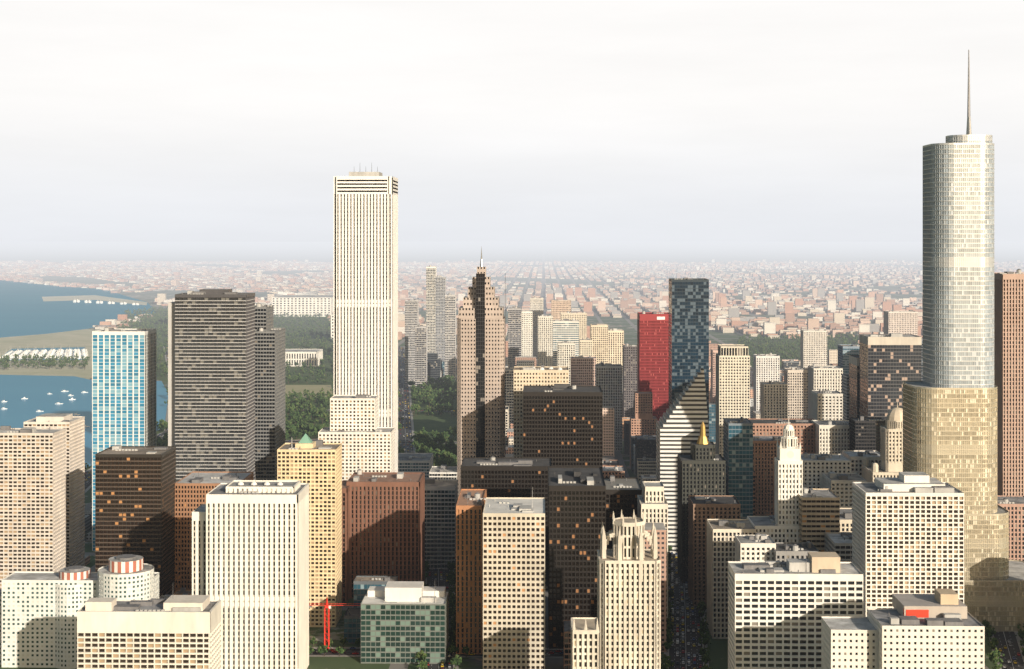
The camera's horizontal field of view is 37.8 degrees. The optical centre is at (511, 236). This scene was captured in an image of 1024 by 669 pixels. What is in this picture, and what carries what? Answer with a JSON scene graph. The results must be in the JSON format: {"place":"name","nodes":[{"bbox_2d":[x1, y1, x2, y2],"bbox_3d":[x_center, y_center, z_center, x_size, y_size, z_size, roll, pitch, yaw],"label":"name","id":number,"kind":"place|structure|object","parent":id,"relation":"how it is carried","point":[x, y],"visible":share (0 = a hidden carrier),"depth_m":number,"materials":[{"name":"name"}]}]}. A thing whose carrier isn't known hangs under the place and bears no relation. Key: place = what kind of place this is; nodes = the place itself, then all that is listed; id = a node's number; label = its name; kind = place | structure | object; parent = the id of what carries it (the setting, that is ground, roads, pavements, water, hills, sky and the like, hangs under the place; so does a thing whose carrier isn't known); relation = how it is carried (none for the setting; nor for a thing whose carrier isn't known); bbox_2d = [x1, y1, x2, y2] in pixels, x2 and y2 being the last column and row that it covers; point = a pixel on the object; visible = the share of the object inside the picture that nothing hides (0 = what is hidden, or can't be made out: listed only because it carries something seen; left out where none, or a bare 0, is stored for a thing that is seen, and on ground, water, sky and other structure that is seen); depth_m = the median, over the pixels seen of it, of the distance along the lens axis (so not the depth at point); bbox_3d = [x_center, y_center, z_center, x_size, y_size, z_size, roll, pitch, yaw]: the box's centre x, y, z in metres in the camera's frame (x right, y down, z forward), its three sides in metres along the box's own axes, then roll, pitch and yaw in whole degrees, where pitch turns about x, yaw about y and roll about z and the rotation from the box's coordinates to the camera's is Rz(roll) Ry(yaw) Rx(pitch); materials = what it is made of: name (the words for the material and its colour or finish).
{"place":"outdoors","nodes":[
{"label":"outdoors","id":0,"kind":"place"},
{"bbox_2d":[5,347,83,359],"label":"burnham harbor","id":1,"kind":"structure","parent":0,"point":[73,348],"depth_m":3982.45,"materials":[{"name":"liquid"}]},
{"bbox_2d":[0,345,87,358],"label":"boats","id":2,"kind":"object","parent":1,"relation":"on","point":[60,351],"visible":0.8,"depth_m":3831.83,"materials":[{"name":"white plastic"}]},
{"bbox_2d":[10,350,82,358],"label":"boat docks","id":3,"kind":"object","parent":1,"relation":"on","point":[54,354],"visible":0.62,"depth_m":3839.50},
{"bbox_2d":[0,329,95,378],"bbox_3d":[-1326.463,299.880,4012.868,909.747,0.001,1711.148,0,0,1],"label":"peninsula","id":4,"kind":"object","parent":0,"point":[78,338],"depth_m":4092.20},
{"bbox_2d":[0,353,89,369],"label":"island trees","id":5,"kind":"object","parent":4,"relation":"on","point":[4,360],"visible":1,"depth_m":3496.43,"materials":[{"name":"green plant"}]},
{"bbox_2d":[0,280,167,467],"bbox_3d":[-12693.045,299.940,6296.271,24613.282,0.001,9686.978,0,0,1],"label":"lake","id":6,"kind":"structure","parent":0,"point":[25,309],"depth_m":4792.13,"materials":[{"name":"liquid"}]},
{"bbox_2d":[1,390,89,426],"bbox_3d":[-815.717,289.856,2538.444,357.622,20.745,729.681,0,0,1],"label":"boats","id":7,"kind":"object","parent":6,"relation":"on","point":[55,403],"visible":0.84,"depth_m":2715.81,"materials":[{"name":"white"}]},
{"bbox_2d":[42,295,146,304],"bbox_3d":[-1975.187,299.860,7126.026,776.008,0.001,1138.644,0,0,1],"label":"breakwater","id":8,"kind":"object","parent":6,"relation":"on","point":[72,298],"visible":1,"depth_m":7218.60,"materials":[{"name":"grey concrete"}]},
{"bbox_2d":[73,297,138,304],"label":"buildings","id":9,"kind":"structure","parent":6,"relation":"on","point":[101,301],"depth_m":6812.41,"materials":[{"name":"white"}]},
{"bbox_2d":[168,289,254,481],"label":"skyscraper","id":10,"kind":"structure","parent":0,"point":[211,380],"depth_m":1377.06,"materials":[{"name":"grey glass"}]},
{"bbox_2d":[192,472,308,668],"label":"high-rise building","id":11,"kind":"structure","parent":0,"point":[250,554],"depth_m":1003.59,"materials":[{"name":"white concrete"}]},
{"bbox_2d":[285,385,332,397],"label":"park field","id":12,"kind":"structure","parent":0,"point":[302,388],"depth_m":2958.24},
{"bbox_2d":[0,242,1023,668],"bbox_3d":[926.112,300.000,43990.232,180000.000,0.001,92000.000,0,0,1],"label":"ground","id":13,"kind":"structure","parent":0,"point":[426,252],"depth_m":21718.10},
{"bbox_2d":[0,426,65,588],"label":"pink slab","id":14,"kind":"structure","parent":13,"relation":"on","point":[32,499],"depth_m":1188.91,"materials":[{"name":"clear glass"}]},
{"bbox_2d":[24,413,84,566],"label":"pink slab","id":15,"kind":"structure","parent":13,"relation":"on","point":[74,426],"depth_m":1282.14,"materials":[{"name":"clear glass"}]},
{"bbox_2d":[0,554,158,668],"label":"building","id":16,"kind":"structure","parent":13,"relation":"on","point":[38,619],"depth_m":1042.08,"materials":[{"name":"white concrete"}]},
{"bbox_2d":[92,326,155,550],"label":"blue glass tower","id":17,"kind":"structure","parent":13,"relation":"on","point":[123,387],"depth_m":1428.49,"materials":[{"name":"blue glass"}]},
{"bbox_2d":[85,346,167,492],"bbox_3d":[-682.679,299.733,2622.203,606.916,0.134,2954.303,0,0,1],"label":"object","id":18,"kind":"object","parent":13,"relation":"on","point":[90,469],"visible":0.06,"depth_m":1927.54,"materials":[{"name":"green plant"}]},
{"bbox_2d":[95,445,175,596],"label":"high-rise building","id":19,"kind":"structure","parent":13,"relation":"on","point":[134,500],"depth_m":1157.03,"materials":[{"name":"brown glass"}]},
{"bbox_2d":[77,595,220,668],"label":"building","id":20,"kind":"structure","parent":13,"relation":"on","point":[177,632],"depth_m":905.48,"materials":[{"name":"beige concrete"}]},
{"bbox_2d":[175,464,253,591],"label":"brown roof block","id":21,"kind":"structure","parent":13,"relation":"on","point":[193,489],"depth_m":1195.81,"materials":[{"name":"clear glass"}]},
{"bbox_2d":[130,312,333,382],"bbox_3d":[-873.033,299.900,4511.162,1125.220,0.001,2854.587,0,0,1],"label":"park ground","id":22,"kind":"structure","parent":13,"relation":"on","point":[291,369],"depth_m":4092.47,"materials":[{"name":"green plant"}]},
{"bbox_2d":[116,306,167,341],"bbox_3d":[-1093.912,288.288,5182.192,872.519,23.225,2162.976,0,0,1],"label":"trees","id":23,"kind":"object","parent":22,"relation":"on","point":[132,316],"visible":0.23,"depth_m":5266.53,"materials":[{"name":"green plant"}]},
{"bbox_2d":[117,309,333,380],"bbox_3d":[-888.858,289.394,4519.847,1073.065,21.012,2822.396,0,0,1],"label":"trees","id":24,"kind":"object","parent":22,"relation":"on","point":[277,317],"visible":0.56,"depth_m":4371.44,"materials":[{"name":"green plant"}]},
{"bbox_2d":[255,302,273,330],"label":"building","id":25,"kind":"structure","parent":13,"relation":"on","point":[264,317],"depth_m":1485.99,"materials":[{"name":"beige concrete"}]},
{"bbox_2d":[255,327,284,479],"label":"grey slab","id":26,"kind":"structure","parent":13,"relation":"on","point":[269,393],"depth_m":1475.70,"materials":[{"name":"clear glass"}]},
{"bbox_2d":[85,383,456,470],"bbox_3d":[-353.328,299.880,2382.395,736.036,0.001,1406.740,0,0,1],"label":"park lawn","id":27,"kind":"structure","parent":13,"relation":"on","point":[440,423],"depth_m":2456.87,"materials":[{"name":"green plant"}]},
{"bbox_2d":[85,420,456,469],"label":"grant park trees","id":28,"kind":"object","parent":27,"relation":"on","point":[446,455],"visible":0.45,"depth_m":2121.37,"materials":[{"name":"green plant"}]},
{"bbox_2d":[156,373,456,430],"bbox_3d":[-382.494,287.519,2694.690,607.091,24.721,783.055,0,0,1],"label":"trees","id":29,"kind":"object","parent":27,"relation":"on","point":[448,387],"visible":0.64,"depth_m":2646.13,"materials":[{"name":"green plant"}]},
{"bbox_2d":[289,409,452,411],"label":"park road","id":30,"kind":"structure","parent":27,"relation":"on","point":[403,411],"depth_m":2568.71,"materials":[{"name":"grey asphalt"}]},
{"bbox_2d":[285,440,456,443],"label":"park road","id":31,"kind":"structure","parent":27,"relation":"on","point":[399,441],"depth_m":2191.25,"materials":[{"name":"grey asphalt"}]},
{"bbox_2d":[398,346,415,452],"bbox_3d":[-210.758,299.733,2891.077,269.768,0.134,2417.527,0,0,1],"label":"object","id":32,"kind":"structure","parent":27,"relation":"on","point":[404,430],"depth_m":2583.50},
{"bbox_2d":[261,291,316,300],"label":"building","id":33,"kind":"structure","parent":13,"relation":"on","point":[286,293],"depth_m":6926.51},
{"bbox_2d":[255,295,333,366],"bbox_3d":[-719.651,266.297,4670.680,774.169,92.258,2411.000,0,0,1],"label":"field museum","id":34,"kind":"structure","parent":13,"relation":"on","point":[312,305],"depth_m":5616.79,"materials":[{"name":"white stone"}]},
{"bbox_2d":[277,433,341,626],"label":"golden apartments","id":35,"kind":"structure","parent":13,"relation":"on","point":[316,465],"depth_m":1150.79,"materials":[{"name":"yellow brick"}]},
{"bbox_2d":[309,598,360,649],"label":"tower crane","id":36,"kind":"object","parent":13,"relation":"on","point":[328,617],"visible":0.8,"depth_m":1087.42,"materials":[{"name":"red metal"}]},
{"bbox_2d":[330,394,378,430],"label":"building","id":37,"kind":"structure","parent":13,"relation":"on","point":[360,412],"depth_m":1348.53,"materials":[{"name":"beige concrete"}]},
{"bbox_2d":[318,427,394,480],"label":"building","id":38,"kind":"structure","parent":13,"relation":"on","point":[368,451],"depth_m":1333.32,"materials":[{"name":"beige concrete"}]},
{"bbox_2d":[334,166,397,471],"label":"skyscraper","id":39,"kind":"structure","parent":13,"relation":"on","point":[366,283],"depth_m":1503.02,"materials":[{"name":"white stone"}]},
{"bbox_2d":[342,469,424,602],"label":"high-rise building","id":40,"kind":"structure","parent":13,"relation":"on","point":[383,523],"depth_m":1241.10,"materials":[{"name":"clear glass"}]},
{"bbox_2d":[361,581,448,663],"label":"green glass block","id":41,"kind":"structure","parent":13,"relation":"on","point":[403,622],"depth_m":1052.20,"materials":[{"name":"green glass"}]},
{"bbox_2d":[309,647,562,657],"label":"illinois street","id":42,"kind":"structure","parent":13,"relation":"on","point":[348,652],"depth_m":1074.89,"materials":[{"name":"grey asphalt"}]},
{"bbox_2d":[419,569,458,668],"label":"columbus drive","id":43,"kind":"structure","parent":13,"relation":"on","point":[433,581],"depth_m":1295.04,"materials":[{"name":"grey asphalt"}]},
{"bbox_2d":[85,353,837,668],"bbox_3d":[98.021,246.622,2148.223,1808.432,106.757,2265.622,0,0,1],"label":"city","id":44,"kind":"object","parent":13,"relation":"on","point":[639,432],"visible":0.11,"depth_m":1842.55,"materials":[{"name":"brown glass"}]},
{"bbox_2d":[456,489,486,653],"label":"high-rise building","id":45,"kind":"structure","parent":13,"relation":"on","point":[470,504],"depth_m":1075.78,"materials":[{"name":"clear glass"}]},
{"bbox_2d":[457,246,504,497],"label":"skyscraper","id":46,"kind":"structure","parent":13,"relation":"on","point":[481,375],"depth_m":1501.17,"materials":[{"name":"beige stone"}]},
{"bbox_2d":[461,456,550,589],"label":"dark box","id":47,"kind":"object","parent":13,"relation":"on","point":[507,476],"visible":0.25,"depth_m":1270.52,"materials":[{"name":"black glass"}]},
{"bbox_2d":[0,259,1023,651],"bbox_3d":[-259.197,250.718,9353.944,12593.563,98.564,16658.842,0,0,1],"label":"city","id":48,"kind":"object","parent":13,"relation":"on","point":[832,313],"visible":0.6,"depth_m":8797.74},
{"bbox_2d":[483,487,544,668],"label":"beige office block","id":49,"kind":"structure","parent":13,"relation":"on","point":[513,582],"depth_m":1020.42,"materials":[{"name":"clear concrete"}]},
{"bbox_2d":[514,365,568,456],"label":"beige slab","id":50,"kind":"structure","parent":13,"relation":"on","point":[542,375],"depth_m":1480.15,"materials":[{"name":"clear concrete"}]},
{"bbox_2d":[85,347,1019,668],"bbox_3d":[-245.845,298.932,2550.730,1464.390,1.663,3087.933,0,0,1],"label":"trees","id":51,"kind":"object","parent":13,"relation":"on","point":[561,651],"visible":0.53,"depth_m":1174.92,"materials":[{"name":"green plant"}]},
{"bbox_2d":[523,384,602,472],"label":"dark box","id":52,"kind":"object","parent":13,"relation":"on","point":[562,425],"visible":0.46,"depth_m":1399.35,"materials":[{"name":"brown glass"}]},
{"bbox_2d":[548,467,605,648],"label":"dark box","id":53,"kind":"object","parent":13,"relation":"on","point":[576,507],"visible":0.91,"depth_m":1089.41,"materials":[{"name":"black glass"}]},
{"bbox_2d":[604,475,641,548],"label":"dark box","id":54,"kind":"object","parent":13,"relation":"on","point":[622,493],"visible":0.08,"depth_m":1198.67,"materials":[{"name":"glass"}]},
{"bbox_2d":[637,481,667,625],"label":"high-rise building","id":55,"kind":"structure","parent":13,"relation":"on","point":[652,504],"depth_m":1148.51,"materials":[{"name":"beige stone"}]},
{"bbox_2d":[637,310,668,420],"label":"skyscraper","id":56,"kind":"structure","parent":13,"relation":"on","point":[653,352],"depth_m":1996.44,"materials":[{"name":"red metal"}]},
{"bbox_2d":[309,546,1023,668],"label":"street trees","id":57,"kind":"object","parent":13,"relation":"on","point":[994,655],"visible":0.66,"depth_m":1092.79,"materials":[{"name":"green plant"}]},
{"bbox_2d":[656,368,708,553],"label":"skyscraper","id":58,"kind":"structure","parent":13,"relation":"on","point":[681,420],"depth_m":1417.55,"materials":[{"name":"white concrete"}]},
{"bbox_2d":[663,554,708,668],"bbox_3d":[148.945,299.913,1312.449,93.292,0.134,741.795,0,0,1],"label":"street","id":59,"kind":"structure","parent":13,"relation":"on","point":[691,649],"depth_m":1140.42,"materials":[{"name":"grey asphalt"}]},
{"bbox_2d":[669,278,708,424],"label":"navy glass tower","id":60,"kind":"structure","parent":13,"relation":"on","point":[688,328],"depth_m":1746.13,"materials":[{"name":"blue glass"}]},
{"bbox_2d":[678,422,725,582],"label":"high-rise building","id":61,"kind":"structure","parent":13,"relation":"on","point":[702,468],"depth_m":1297.13,"materials":[{"name":"grey stone"}]},
{"bbox_2d":[398,265,1023,638],"bbox_3d":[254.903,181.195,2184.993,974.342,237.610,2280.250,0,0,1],"label":"city buildings","id":62,"kind":"structure","parent":13,"relation":"on","point":[809,398],"depth_m":1594.32,"materials":[{"name":"beige concrete"}]},
{"bbox_2d":[723,417,752,518],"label":"high-rise building","id":63,"kind":"structure","parent":13,"relation":"on","point":[738,445],"depth_m":1356.04,"materials":[{"name":"teal glass"}]},
{"bbox_2d":[728,552,862,668],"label":"white office block","id":64,"kind":"structure","parent":13,"relation":"on","point":[777,610],"depth_m":946.95,"materials":[{"name":"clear concrete"}]},
{"bbox_2d":[740,337,855,363],"bbox_3d":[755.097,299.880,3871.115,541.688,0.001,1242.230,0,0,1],"label":"park","id":65,"kind":"structure","parent":13,"relation":"on","point":[798,355],"depth_m":4092.20,"materials":[{"name":"green plant"}]},
{"bbox_2d":[736,332,858,368],"bbox_3d":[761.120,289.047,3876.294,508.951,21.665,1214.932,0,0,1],"label":"park trees","id":66,"kind":"object","parent":65,"relation":"on","point":[794,345],"visible":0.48,"depth_m":4073.66,"materials":[{"name":"green plant"}]},
{"bbox_2d":[798,488,839,551],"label":"office building","id":67,"kind":"structure","parent":13,"relation":"on","point":[819,513],"depth_m":1115.63,"materials":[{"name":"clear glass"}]},
{"bbox_2d":[849,355,858,416],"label":"building","id":68,"kind":"structure","parent":13,"relation":"on","point":[853,385],"depth_m":1711.32,"materials":[{"name":"grey glass"}]},
{"bbox_2d":[859,333,921,419],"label":"office building","id":69,"kind":"structure","parent":13,"relation":"on","point":[889,363],"depth_m":1641.84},
{"bbox_2d":[821,589,984,668],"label":"office building","id":70,"kind":"structure","parent":13,"relation":"on","point":[941,629],"depth_m":855.79,"materials":[{"name":"white concrete"}]},
{"bbox_2d":[903,50,1023,631],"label":"skyscraper","id":71,"kind":"structure","parent":13,"relation":"on","point":[950,418],"depth_m":1148.95,"materials":[{"name":"silver glass"}]},
{"bbox_2d":[989,632,1023,668],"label":"road","id":72,"kind":"structure","parent":13,"relation":"on","point":[1009,652],"depth_m":1087.92,"materials":[{"name":"grey asphalt"}]},
{"bbox_2d":[994,269,1023,495],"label":"skyscraper","id":73,"kind":"structure","parent":13,"relation":"on","point":[1009,334],"depth_m":1310.73,"materials":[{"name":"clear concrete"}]},
{"bbox_2d":[0,0,1023,241],"label":"sky","id":74,"kind":"structure","parent":0,"point":[121,120],"materials":[{"name":"white"}]},
{"bbox_2d":[571,509,660,668],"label":"gothic skyscraper","id":75,"kind":"structure","parent":0,"point":[622,630],"depth_m":958.71,"materials":[{"name":"beige stone"}]},
{"bbox_2d":[716,344,749,456],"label":"high-rise building","id":76,"kind":"structure","parent":0,"point":[732,381],"depth_m":1794.86,"materials":[{"name":"beige concrete"}]},
{"bbox_2d":[747,419,802,541],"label":"clock tower building","id":77,"kind":"structure","parent":0,"point":[780,523],"depth_m":1129.87,"materials":[{"name":"white stone"}]},
{"bbox_2d":[862,400,902,481],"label":"domed tower","id":78,"kind":"structure","parent":0,"point":[891,445],"depth_m":1331.92,"materials":[{"name":"beige stone"}]},
{"bbox_2d":[852,472,963,616],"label":"office building","id":79,"kind":"structure","parent":0,"point":[907,532],"depth_m":1005.04,"materials":[{"name":"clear concrete"}]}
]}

